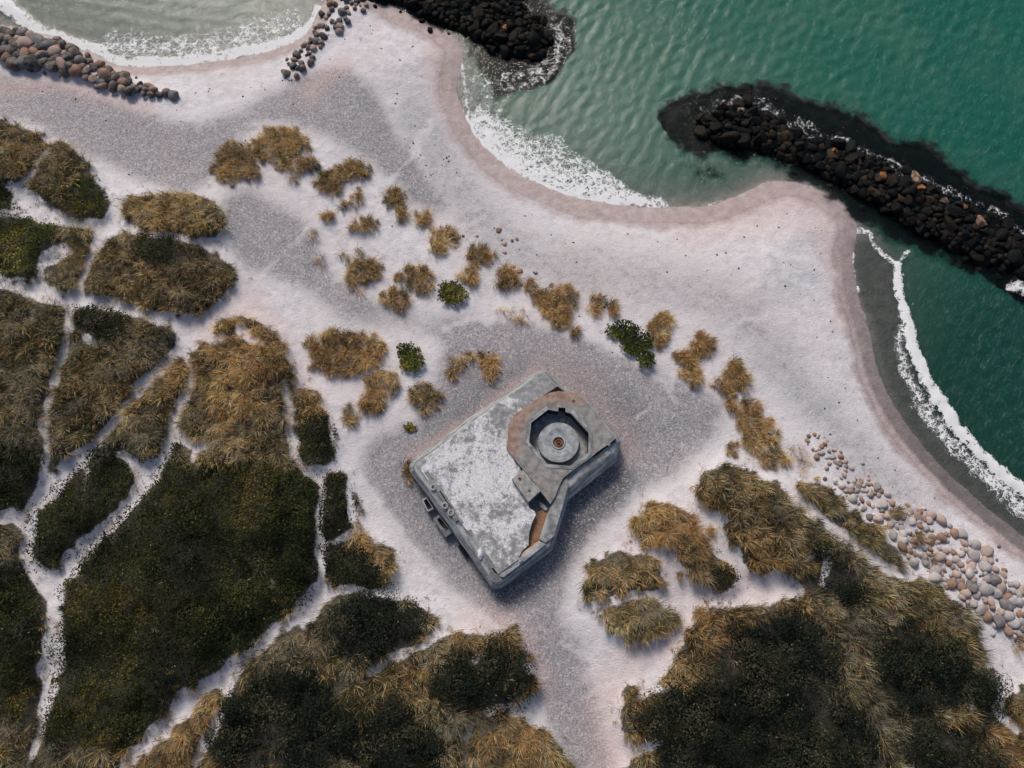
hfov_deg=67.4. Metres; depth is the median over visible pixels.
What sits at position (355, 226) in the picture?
grass tussock
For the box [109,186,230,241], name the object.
dune grass
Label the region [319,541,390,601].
shrubs
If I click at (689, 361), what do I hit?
grass tussock
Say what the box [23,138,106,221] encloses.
dune grass
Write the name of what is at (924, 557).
beach stone
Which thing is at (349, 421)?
grass tussock
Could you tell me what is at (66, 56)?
boulder
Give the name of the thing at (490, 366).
grass tussock
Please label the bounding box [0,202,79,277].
shrubs
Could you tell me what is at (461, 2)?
breakwater rock
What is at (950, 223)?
breakwater rock
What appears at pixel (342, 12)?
boulder
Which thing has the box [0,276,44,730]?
shrubs
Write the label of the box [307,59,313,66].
boulder
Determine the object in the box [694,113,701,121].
breakwater rock
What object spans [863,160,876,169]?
breakwater rock
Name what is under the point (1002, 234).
breakwater rock
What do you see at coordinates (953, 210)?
breakwater rock
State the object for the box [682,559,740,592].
shrubs
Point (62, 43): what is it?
boulder
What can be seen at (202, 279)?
dune grass
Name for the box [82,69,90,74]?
boulder
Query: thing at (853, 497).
beach stone
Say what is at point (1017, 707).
dune grass
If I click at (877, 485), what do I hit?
beach stone
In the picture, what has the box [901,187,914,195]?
breakwater rock
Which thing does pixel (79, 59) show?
boulder
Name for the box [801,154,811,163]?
breakwater rock
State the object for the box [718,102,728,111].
breakwater rock
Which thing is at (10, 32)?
boulder
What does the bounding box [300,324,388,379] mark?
grass tussock
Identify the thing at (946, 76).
sea
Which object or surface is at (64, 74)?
boulder
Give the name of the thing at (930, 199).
breakwater rock
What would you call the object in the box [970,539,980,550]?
beach stone
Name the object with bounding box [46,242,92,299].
dune grass
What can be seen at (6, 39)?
boulder
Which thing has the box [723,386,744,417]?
grass tussock
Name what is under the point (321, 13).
boulder
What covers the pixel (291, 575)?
shrubs
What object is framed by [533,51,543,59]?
breakwater rock
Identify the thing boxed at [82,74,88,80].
boulder
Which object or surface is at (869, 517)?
beach stone
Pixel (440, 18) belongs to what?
breakwater rock
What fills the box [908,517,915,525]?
beach stone
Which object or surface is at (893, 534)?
beach stone
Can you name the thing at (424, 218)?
grass tussock
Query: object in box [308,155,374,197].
grass tussock
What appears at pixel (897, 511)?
grass tussock
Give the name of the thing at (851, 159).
breakwater rock
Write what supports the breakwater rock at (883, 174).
on the ground at (668, 426)
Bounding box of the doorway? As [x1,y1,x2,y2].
[458,544,467,558]
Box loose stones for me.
[806,433,1020,639]
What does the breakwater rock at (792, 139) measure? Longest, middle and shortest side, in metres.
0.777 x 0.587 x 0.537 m
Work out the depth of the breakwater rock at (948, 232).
62.82 m
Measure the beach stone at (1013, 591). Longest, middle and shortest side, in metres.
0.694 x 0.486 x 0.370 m
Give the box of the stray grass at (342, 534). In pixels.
[0,100,1014,767]
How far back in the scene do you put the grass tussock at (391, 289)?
60.17 m
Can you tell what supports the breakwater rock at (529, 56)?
on the ground at (668, 426)
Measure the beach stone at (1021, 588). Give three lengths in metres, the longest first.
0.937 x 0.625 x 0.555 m
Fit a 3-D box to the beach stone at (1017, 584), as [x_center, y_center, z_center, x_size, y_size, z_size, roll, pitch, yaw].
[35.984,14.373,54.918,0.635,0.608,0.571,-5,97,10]
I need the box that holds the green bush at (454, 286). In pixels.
[435,280,468,305]
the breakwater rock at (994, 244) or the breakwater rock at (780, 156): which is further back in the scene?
the breakwater rock at (780, 156)
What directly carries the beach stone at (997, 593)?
on the ground at (668, 426)
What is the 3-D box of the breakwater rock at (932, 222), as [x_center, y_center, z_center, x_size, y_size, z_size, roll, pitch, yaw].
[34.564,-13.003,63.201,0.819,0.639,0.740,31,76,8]
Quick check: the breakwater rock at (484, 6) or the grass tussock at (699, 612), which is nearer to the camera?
the grass tussock at (699, 612)
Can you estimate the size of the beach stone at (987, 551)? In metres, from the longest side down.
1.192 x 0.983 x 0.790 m
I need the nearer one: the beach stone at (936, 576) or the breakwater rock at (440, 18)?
the beach stone at (936, 576)
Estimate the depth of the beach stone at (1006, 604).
53.86 m
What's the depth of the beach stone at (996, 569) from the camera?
54.98 m
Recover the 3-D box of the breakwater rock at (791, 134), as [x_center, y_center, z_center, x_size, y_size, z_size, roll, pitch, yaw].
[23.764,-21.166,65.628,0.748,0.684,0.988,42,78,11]
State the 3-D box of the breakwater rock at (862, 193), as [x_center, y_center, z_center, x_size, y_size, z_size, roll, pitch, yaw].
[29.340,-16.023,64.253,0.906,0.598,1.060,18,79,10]
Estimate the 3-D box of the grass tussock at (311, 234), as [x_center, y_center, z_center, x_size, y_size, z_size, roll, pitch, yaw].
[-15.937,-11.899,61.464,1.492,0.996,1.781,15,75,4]
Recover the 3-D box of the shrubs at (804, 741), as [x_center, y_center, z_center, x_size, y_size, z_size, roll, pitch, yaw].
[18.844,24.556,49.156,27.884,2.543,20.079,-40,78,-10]
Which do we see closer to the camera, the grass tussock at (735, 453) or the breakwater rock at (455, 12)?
the grass tussock at (735, 453)
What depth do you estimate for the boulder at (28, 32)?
67.86 m
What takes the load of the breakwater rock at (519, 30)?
on the ground at (668, 426)
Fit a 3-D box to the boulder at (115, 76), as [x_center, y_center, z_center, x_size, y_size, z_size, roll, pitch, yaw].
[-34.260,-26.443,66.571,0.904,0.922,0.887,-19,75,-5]
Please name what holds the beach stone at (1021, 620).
on the ground at (668, 426)
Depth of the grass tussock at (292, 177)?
63.06 m
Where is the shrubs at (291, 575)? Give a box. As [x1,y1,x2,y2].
[36,312,324,763]
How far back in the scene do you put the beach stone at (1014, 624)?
53.52 m
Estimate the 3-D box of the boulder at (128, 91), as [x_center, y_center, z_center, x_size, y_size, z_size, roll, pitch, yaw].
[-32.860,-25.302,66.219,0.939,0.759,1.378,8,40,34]
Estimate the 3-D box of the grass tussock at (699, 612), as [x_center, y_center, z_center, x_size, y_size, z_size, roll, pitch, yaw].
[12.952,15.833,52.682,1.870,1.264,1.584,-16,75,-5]
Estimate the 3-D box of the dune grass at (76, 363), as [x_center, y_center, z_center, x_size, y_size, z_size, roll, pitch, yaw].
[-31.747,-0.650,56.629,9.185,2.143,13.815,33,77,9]
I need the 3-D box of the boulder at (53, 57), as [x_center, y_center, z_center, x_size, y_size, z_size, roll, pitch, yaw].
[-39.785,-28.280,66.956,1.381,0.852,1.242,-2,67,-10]
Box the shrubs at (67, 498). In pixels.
[24,437,162,573]
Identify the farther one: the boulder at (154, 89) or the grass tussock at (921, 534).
the boulder at (154, 89)
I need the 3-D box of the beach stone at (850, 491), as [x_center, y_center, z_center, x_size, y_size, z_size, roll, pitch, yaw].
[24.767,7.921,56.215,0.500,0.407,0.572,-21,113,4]
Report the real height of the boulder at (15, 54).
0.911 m
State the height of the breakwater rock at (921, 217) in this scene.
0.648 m
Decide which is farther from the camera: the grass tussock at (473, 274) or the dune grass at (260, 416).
the grass tussock at (473, 274)
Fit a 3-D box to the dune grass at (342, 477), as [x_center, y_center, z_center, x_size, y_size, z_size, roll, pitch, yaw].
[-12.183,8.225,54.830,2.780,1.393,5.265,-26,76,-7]
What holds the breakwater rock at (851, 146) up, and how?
on the ground at (668, 426)
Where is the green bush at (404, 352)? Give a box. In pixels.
[396,341,424,372]
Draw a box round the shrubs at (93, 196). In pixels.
[23,172,107,219]
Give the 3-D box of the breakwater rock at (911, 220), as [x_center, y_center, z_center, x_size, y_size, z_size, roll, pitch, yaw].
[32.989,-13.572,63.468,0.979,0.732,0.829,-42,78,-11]
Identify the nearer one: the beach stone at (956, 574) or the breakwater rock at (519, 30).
the beach stone at (956, 574)
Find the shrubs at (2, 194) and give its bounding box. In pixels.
[0,174,25,209]
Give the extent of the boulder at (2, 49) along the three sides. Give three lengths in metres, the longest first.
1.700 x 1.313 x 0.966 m
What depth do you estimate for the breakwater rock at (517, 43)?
67.85 m
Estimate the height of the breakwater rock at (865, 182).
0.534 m
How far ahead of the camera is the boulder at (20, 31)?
67.82 m
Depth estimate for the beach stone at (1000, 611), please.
53.78 m
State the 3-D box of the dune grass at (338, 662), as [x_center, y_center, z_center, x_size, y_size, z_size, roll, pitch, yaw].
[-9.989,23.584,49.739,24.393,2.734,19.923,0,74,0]
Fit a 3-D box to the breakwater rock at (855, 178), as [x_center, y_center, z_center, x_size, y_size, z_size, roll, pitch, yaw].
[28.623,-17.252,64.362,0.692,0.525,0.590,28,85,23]
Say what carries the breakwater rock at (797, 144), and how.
on the ground at (668, 426)
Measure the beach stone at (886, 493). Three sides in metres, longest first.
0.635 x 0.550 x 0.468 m
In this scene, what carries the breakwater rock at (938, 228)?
on the ground at (668, 426)
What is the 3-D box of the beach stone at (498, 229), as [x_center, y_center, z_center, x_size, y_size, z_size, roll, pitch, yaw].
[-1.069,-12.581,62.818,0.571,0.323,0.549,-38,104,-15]
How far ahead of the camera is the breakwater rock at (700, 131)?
65.83 m
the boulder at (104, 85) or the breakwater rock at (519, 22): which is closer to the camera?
the boulder at (104, 85)
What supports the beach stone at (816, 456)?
on the ground at (668, 426)
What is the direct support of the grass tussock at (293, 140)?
on the ground at (668, 426)
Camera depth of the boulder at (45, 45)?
67.18 m
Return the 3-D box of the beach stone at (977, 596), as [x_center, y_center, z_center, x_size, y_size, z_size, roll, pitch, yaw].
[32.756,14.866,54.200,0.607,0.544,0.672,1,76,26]
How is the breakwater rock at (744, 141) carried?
on the ground at (668, 426)
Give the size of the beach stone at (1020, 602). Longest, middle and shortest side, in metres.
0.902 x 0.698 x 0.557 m
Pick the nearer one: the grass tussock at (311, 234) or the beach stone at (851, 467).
the beach stone at (851, 467)
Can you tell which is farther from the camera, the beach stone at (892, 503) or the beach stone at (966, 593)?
the beach stone at (892, 503)
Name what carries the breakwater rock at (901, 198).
on the ground at (668, 426)
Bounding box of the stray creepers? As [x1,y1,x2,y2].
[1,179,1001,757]
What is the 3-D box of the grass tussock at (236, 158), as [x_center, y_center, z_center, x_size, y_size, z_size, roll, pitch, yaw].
[-22.924,-18.572,63.483,5.242,1.410,5.479,0,74,0]
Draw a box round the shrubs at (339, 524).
[313,470,362,542]
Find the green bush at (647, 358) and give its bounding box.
[604,319,656,369]
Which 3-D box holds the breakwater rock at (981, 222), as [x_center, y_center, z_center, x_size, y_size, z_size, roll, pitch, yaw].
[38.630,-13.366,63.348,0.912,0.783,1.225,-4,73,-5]
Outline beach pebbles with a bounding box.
[30,25,1012,577]
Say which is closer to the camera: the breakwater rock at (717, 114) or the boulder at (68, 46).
the breakwater rock at (717, 114)
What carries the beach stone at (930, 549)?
on the ground at (668, 426)
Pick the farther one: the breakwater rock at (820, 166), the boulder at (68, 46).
the boulder at (68, 46)
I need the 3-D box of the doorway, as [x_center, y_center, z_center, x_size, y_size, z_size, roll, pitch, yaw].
[-3.468,12.084,55.261,0.250,1.250,1.057,-34,77,-9]
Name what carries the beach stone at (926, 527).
on the ground at (668, 426)
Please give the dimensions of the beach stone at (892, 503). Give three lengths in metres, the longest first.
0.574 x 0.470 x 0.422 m
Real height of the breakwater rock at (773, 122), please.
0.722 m
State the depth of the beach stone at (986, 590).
54.09 m
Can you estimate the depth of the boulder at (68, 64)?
66.39 m
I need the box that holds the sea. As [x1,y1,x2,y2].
[0,0,1023,516]
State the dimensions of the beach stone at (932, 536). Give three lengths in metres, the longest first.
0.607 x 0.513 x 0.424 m
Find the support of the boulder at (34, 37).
on the ground at (668, 426)
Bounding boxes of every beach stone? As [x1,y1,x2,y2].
[496,227,501,232]
[813,453,819,459]
[818,451,825,455]
[828,454,835,459]
[838,482,845,488]
[847,464,854,470]
[847,484,854,489]
[847,493,857,503]
[848,489,853,494]
[866,513,872,521]
[872,515,883,522]
[873,482,880,489]
[879,500,887,509]
[883,490,890,497]
[884,512,890,519]
[887,521,893,527]
[888,529,896,540]
[889,500,895,507]
[897,541,907,552]
[898,530,907,536]
[898,536,908,543]
[907,508,913,514]
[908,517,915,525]
[908,557,918,567]
[914,512,921,519]
[916,550,922,557]
[920,553,928,560]
[921,560,929,566]
[923,525,929,531]
[925,539,934,545]
[926,510,936,519]
[926,516,933,524]
[927,546,933,552]
[928,534,935,540]
[928,565,941,573]
[928,572,941,583]
[932,552,946,561]
[935,513,946,526]
[936,532,946,542]
[942,548,949,553]
[945,559,952,566]
[946,523,952,528]
[946,578,957,589]
[950,528,958,539]
[950,548,956,554]
[951,555,960,562]
[952,570,961,578]
[955,561,964,567]
[956,582,966,590]
[957,550,964,556]
[958,529,967,539]
[958,594,965,600]
[959,538,967,546]
[959,588,971,598]
[965,568,974,579]
[965,580,978,593]
[966,561,975,569]
[967,549,979,562]
[969,600,977,607]
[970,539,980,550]
[972,591,980,599]
[974,605,985,615]
[978,561,991,572]
[979,545,993,557]
[979,582,994,596]
[980,556,988,561]
[982,575,990,583]
[982,610,992,621]
[987,597,994,605]
[988,557,993,564]
[989,574,1001,585]
[989,605,995,610]
[992,566,999,573]
[992,613,1005,628]
[993,588,1002,598]
[995,582,1006,593]
[997,608,1005,614]
[999,571,1006,578]
[999,597,1013,611]
[1002,593,1012,598]
[1003,626,1013,636]
[1004,610,1015,622]
[1007,582,1013,587]
[1007,619,1019,628]
[1009,587,1016,594]
[1009,596,1017,605]
[1012,580,1020,588]
[1016,585,1023,595]
[1016,591,1021,597]
[1016,611,1023,617]
[1016,630,1022,637]
[1017,598,1023,607]
[1018,618,1023,625]
[1018,625,1023,632]
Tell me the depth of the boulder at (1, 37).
67.44 m
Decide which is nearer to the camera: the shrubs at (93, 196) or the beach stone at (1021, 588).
the beach stone at (1021, 588)
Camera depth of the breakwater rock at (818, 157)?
64.66 m
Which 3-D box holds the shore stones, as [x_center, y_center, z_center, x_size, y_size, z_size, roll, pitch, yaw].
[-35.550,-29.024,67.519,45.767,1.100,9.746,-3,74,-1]
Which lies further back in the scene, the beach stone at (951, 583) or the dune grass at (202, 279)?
the dune grass at (202, 279)
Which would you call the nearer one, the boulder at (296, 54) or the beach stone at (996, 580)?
the beach stone at (996, 580)
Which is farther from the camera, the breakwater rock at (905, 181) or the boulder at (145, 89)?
the boulder at (145, 89)
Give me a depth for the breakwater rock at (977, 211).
63.73 m
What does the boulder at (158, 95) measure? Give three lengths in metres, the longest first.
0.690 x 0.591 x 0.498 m
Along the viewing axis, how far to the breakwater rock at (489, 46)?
68.18 m
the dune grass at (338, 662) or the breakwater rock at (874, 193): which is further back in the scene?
the breakwater rock at (874, 193)
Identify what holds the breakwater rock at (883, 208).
on the ground at (668, 426)
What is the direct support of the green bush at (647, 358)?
on the ground at (668, 426)
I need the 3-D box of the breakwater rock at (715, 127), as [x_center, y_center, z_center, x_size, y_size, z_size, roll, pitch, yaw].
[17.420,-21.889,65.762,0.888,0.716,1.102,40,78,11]
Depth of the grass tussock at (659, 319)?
59.62 m
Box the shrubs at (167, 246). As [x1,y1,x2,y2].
[96,225,184,294]
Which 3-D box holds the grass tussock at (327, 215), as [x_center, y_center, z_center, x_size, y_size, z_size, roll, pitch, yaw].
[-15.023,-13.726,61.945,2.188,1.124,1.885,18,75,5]
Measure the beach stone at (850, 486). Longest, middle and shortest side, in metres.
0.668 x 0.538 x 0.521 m
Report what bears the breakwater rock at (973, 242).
on the ground at (668, 426)
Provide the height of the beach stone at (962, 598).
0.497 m
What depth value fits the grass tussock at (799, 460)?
56.76 m
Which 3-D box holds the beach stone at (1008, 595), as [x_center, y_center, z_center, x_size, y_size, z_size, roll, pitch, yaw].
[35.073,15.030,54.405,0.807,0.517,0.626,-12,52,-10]
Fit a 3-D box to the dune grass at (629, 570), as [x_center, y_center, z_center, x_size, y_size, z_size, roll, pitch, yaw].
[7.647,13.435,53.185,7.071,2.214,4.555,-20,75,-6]
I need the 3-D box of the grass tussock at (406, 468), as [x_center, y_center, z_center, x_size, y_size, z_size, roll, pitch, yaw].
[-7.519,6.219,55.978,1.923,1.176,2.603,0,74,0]
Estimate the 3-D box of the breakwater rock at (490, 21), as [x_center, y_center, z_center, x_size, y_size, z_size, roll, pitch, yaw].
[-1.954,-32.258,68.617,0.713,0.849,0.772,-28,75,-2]
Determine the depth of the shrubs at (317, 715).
50.03 m
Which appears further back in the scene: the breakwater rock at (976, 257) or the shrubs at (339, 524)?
the breakwater rock at (976, 257)
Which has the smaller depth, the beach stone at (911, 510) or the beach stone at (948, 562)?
the beach stone at (948, 562)
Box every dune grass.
[0,113,49,181]
[0,274,74,767]
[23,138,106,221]
[25,219,96,281]
[25,311,301,767]
[32,355,190,569]
[34,288,178,474]
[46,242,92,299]
[67,222,238,319]
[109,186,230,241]
[121,687,227,767]
[187,591,543,767]
[286,385,336,468]
[320,524,401,590]
[321,467,367,526]
[458,705,576,767]
[571,550,672,616]
[595,594,685,651]
[614,461,1023,767]
[624,499,736,596]
[792,475,915,574]
[1002,682,1023,730]
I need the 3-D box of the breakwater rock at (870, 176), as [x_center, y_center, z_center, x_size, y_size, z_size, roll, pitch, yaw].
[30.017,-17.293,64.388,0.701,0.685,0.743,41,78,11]
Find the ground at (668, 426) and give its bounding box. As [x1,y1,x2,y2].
[0,0,1023,767]
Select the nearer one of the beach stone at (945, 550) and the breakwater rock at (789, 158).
the beach stone at (945, 550)
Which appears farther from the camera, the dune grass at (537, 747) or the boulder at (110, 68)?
the boulder at (110, 68)
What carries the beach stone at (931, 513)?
on the ground at (668, 426)
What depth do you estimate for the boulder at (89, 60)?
67.28 m
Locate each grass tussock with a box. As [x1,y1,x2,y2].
[205,135,266,187]
[247,121,313,166]
[274,150,320,175]
[280,170,299,186]
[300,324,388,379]
[304,226,321,240]
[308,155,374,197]
[310,252,326,271]
[314,207,336,223]
[333,241,366,262]
[335,184,366,212]
[337,402,361,433]
[342,252,385,291]
[344,213,379,233]
[356,364,404,419]
[375,278,414,315]
[380,184,408,210]
[390,259,436,296]
[392,202,413,222]
[399,454,414,483]
[404,379,451,417]
[408,204,434,227]
[427,224,461,257]
[444,347,502,384]
[455,262,481,289]
[463,239,500,266]
[489,258,524,295]
[493,304,528,325]
[523,274,581,329]
[523,675,545,700]
[564,320,585,340]
[584,291,622,317]
[645,308,678,352]
[670,329,724,390]
[673,367,691,379]
[691,603,709,625]
[707,355,755,394]
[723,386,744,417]
[723,438,741,458]
[731,394,794,473]
[785,444,814,473]
[884,504,912,519]
[910,529,931,548]
[923,551,938,563]
[1011,636,1023,659]
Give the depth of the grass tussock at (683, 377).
58.41 m
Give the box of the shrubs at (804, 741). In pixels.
[627,532,1005,767]
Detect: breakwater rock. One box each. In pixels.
[407,0,418,8]
[416,9,425,18]
[424,4,432,14]
[431,11,438,16]
[435,0,443,7]
[437,15,444,22]
[451,9,459,16]
[455,0,465,5]
[463,3,469,10]
[467,17,473,24]
[471,7,483,16]
[473,14,479,20]
[473,19,479,27]
[480,3,487,8]
[481,20,487,26]
[486,44,492,50]
[487,19,493,26]
[487,21,497,34]
[490,46,496,54]
[491,5,502,14]
[492,32,507,42]
[498,0,506,6]
[500,44,509,58]
[506,5,514,13]
[506,22,516,30]
[508,30,518,42]
[513,27,521,34]
[514,7,521,13]
[514,11,521,17]
[514,40,521,45]
[515,18,522,27]
[518,33,526,40]
[526,52,535,59]
[528,30,540,47]
[531,15,541,22]
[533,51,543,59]
[539,15,547,25]
[541,39,548,45]
[543,30,552,39]
[548,37,554,44]
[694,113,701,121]
[695,125,706,138]
[703,114,718,122]
[710,122,722,132]
[711,110,723,119]
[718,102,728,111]
[718,131,740,141]
[722,111,735,120]
[733,98,744,109]
[733,117,740,125]
[735,133,750,147]
[737,107,744,112]
[737,127,752,135]
[742,119,748,127]
[743,94,752,104]
[745,106,757,114]
[750,117,761,125]
[750,126,760,135]
[754,130,767,143]
[761,143,772,154]
[763,110,775,120]
[768,131,775,138]
[769,119,778,124]
[775,151,787,162]
[776,130,788,142]
[777,115,786,124]
[780,124,788,130]
[784,154,796,162]
[787,132,794,138]
[788,127,802,137]
[788,137,795,142]
[793,141,803,147]
[797,151,803,157]
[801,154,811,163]
[814,152,822,162]
[815,161,825,171]
[816,140,824,144]
[820,171,830,180]
[826,149,838,159]
[827,157,835,165]
[831,162,838,170]
[832,137,846,150]
[834,164,846,177]
[842,174,849,180]
[844,140,856,152]
[844,154,858,164]
[849,185,859,193]
[851,151,864,160]
[852,174,857,181]
[853,170,861,178]
[857,188,867,198]
[862,179,869,185]
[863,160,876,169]
[866,173,873,180]
[867,155,876,161]
[867,188,881,198]
[873,173,882,182]
[879,171,886,180]
[879,196,884,203]
[880,205,890,212]
[882,166,891,171]
[887,174,899,186]
[887,188,897,197]
[890,202,903,212]
[896,187,902,193]
[897,175,911,189]
[898,194,904,202]
[900,166,911,175]
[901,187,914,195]
[903,208,911,219]
[904,194,913,205]
[906,216,917,224]
[910,170,921,185]
[910,183,916,191]
[913,223,925,234]
[914,207,921,212]
[916,213,925,221]
[917,184,925,190]
[919,194,925,201]
[920,207,932,216]
[923,231,929,237]
[924,191,931,195]
[924,195,934,203]
[925,185,938,194]
[929,220,935,228]
[932,198,938,206]
[933,213,943,218]
[936,224,941,232]
[940,197,948,203]
[940,236,949,242]
[943,229,952,237]
[944,216,958,231]
[947,204,962,218]
[950,240,958,246]
[954,201,963,208]
[961,229,969,239]
[962,217,974,222]
[966,224,972,231]
[967,236,980,247]
[968,250,983,263]
[969,205,977,212]
[973,208,986,215]
[973,258,991,266]
[976,215,986,227]
[977,229,989,236]
[979,240,984,247]
[988,229,995,236]
[990,258,996,264]
[991,242,997,247]
[995,228,1009,240]
[998,264,1006,271]
[1001,218,1013,230]
[1004,241,1012,251]
[1006,249,1023,267]
[1007,236,1014,242]
[1012,233,1021,240]
[1012,268,1018,274]
[1016,245,1023,251]
[1017,264,1023,281]
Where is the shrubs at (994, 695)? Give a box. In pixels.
[951,663,1013,724]
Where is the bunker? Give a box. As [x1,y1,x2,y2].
[410,370,620,589]
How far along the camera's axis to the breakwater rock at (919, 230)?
63.19 m
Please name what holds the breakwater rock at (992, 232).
on the ground at (668, 426)
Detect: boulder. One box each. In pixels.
[0,26,9,33]
[0,33,4,43]
[0,45,5,57]
[1,52,12,62]
[3,36,13,43]
[5,29,14,36]
[5,42,17,53]
[5,57,20,70]
[8,38,16,43]
[12,51,19,57]
[15,27,27,35]
[16,36,32,48]
[16,55,27,69]
[20,47,29,55]
[22,54,41,71]
[25,30,33,35]
[29,33,43,44]
[29,46,38,53]
[35,41,42,50]
[35,50,47,57]
[37,57,47,66]
[40,40,52,50]
[44,61,58,71]
[47,45,61,56]
[47,54,60,61]
[52,36,61,41]
[56,57,65,70]
[57,39,66,48]
[58,69,69,77]
[60,52,73,60]
[64,61,73,73]
[65,43,79,51]
[68,47,82,56]
[68,64,82,76]
[74,55,86,64]
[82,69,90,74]
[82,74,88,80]
[84,52,90,57]
[86,58,93,63]
[88,74,97,82]
[89,63,97,71]
[95,60,105,67]
[98,68,111,79]
[98,78,106,82]
[98,82,108,89]
[104,65,113,71]
[108,81,117,92]
[111,73,119,81]
[117,77,127,85]
[117,84,126,93]
[118,70,129,77]
[123,86,135,96]
[125,76,132,85]
[142,87,148,92]
[143,83,153,87]
[146,91,154,97]
[149,86,157,93]
[155,92,162,98]
[161,88,169,97]
[168,90,178,100]
[281,69,290,76]
[289,62,296,69]
[291,57,298,61]
[292,50,300,58]
[299,64,305,71]
[301,42,307,47]
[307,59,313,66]
[310,45,316,51]
[311,37,319,44]
[318,10,325,17]
[319,32,327,39]
[326,0,332,6]
[335,28,342,34]
[336,22,343,28]
[338,8,346,15]
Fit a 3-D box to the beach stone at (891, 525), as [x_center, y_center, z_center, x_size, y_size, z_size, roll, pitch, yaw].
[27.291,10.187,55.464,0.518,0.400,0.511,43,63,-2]
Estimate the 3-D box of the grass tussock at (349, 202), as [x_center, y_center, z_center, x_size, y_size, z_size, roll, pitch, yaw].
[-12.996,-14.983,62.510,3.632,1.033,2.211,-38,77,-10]
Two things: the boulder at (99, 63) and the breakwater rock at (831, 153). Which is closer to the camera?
the breakwater rock at (831, 153)
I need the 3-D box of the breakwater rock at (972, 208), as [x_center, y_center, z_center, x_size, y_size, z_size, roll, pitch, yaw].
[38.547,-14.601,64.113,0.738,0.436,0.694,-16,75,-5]
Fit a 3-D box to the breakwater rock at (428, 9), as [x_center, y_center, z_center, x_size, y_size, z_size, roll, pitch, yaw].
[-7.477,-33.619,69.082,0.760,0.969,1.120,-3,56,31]
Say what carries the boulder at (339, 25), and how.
on the ground at (668, 426)
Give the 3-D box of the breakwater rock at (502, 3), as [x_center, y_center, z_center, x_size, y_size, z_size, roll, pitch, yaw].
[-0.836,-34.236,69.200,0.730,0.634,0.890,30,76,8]
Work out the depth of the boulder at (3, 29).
67.90 m
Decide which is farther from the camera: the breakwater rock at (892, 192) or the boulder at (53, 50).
the boulder at (53, 50)
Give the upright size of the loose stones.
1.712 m
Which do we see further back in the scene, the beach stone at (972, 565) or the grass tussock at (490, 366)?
the grass tussock at (490, 366)
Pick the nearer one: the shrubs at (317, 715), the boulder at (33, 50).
the shrubs at (317, 715)
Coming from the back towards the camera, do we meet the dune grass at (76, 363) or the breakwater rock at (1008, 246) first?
the breakwater rock at (1008, 246)
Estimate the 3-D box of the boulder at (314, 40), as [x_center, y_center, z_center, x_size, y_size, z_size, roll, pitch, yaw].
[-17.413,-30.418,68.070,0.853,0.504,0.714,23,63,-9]
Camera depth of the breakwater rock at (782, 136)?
65.29 m
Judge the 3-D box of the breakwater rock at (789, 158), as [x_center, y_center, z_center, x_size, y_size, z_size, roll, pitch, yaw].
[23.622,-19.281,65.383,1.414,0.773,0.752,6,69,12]
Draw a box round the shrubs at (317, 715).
[204,582,537,767]
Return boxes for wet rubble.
[373,0,1023,284]
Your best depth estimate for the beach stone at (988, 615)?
53.63 m
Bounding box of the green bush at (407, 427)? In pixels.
[402,421,416,431]
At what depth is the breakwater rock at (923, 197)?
63.77 m
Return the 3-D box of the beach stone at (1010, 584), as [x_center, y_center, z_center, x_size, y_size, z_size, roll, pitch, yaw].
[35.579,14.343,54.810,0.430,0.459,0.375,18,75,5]
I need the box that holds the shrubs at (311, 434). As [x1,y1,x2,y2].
[295,393,337,465]
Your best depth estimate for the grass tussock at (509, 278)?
60.94 m
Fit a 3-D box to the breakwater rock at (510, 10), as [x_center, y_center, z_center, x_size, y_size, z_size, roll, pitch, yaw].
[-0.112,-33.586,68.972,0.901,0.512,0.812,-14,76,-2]
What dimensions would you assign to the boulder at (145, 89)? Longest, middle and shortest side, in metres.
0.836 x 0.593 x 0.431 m
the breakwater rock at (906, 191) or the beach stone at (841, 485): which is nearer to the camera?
the beach stone at (841, 485)
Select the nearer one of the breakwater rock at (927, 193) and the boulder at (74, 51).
the breakwater rock at (927, 193)
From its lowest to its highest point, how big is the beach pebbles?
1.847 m
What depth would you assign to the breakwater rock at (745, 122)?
65.62 m
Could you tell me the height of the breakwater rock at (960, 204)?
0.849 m
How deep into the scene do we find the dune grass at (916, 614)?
52.38 m
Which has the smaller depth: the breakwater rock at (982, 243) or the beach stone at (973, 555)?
the beach stone at (973, 555)
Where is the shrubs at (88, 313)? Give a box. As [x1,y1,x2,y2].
[26,292,140,465]
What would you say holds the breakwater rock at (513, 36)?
on the ground at (668, 426)
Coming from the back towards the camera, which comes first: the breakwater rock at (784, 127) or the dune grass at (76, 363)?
the breakwater rock at (784, 127)
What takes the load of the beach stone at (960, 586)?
on the ground at (668, 426)
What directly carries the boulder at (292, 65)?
on the ground at (668, 426)
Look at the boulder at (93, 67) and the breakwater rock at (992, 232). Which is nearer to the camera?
the breakwater rock at (992, 232)
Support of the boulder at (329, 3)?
on the ground at (668, 426)
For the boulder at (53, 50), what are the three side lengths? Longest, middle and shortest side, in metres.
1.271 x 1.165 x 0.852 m
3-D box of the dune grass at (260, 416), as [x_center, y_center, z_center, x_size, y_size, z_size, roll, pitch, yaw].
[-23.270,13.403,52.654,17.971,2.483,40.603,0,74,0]
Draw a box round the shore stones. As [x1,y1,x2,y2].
[42,3,360,99]
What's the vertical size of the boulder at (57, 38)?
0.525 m
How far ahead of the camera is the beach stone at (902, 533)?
55.16 m
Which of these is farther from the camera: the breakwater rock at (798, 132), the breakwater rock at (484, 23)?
the breakwater rock at (484, 23)
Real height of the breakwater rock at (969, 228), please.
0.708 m
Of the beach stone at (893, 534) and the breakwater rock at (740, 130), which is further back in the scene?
the breakwater rock at (740, 130)
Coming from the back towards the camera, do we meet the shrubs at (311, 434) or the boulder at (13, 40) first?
the boulder at (13, 40)
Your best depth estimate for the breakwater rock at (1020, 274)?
62.19 m

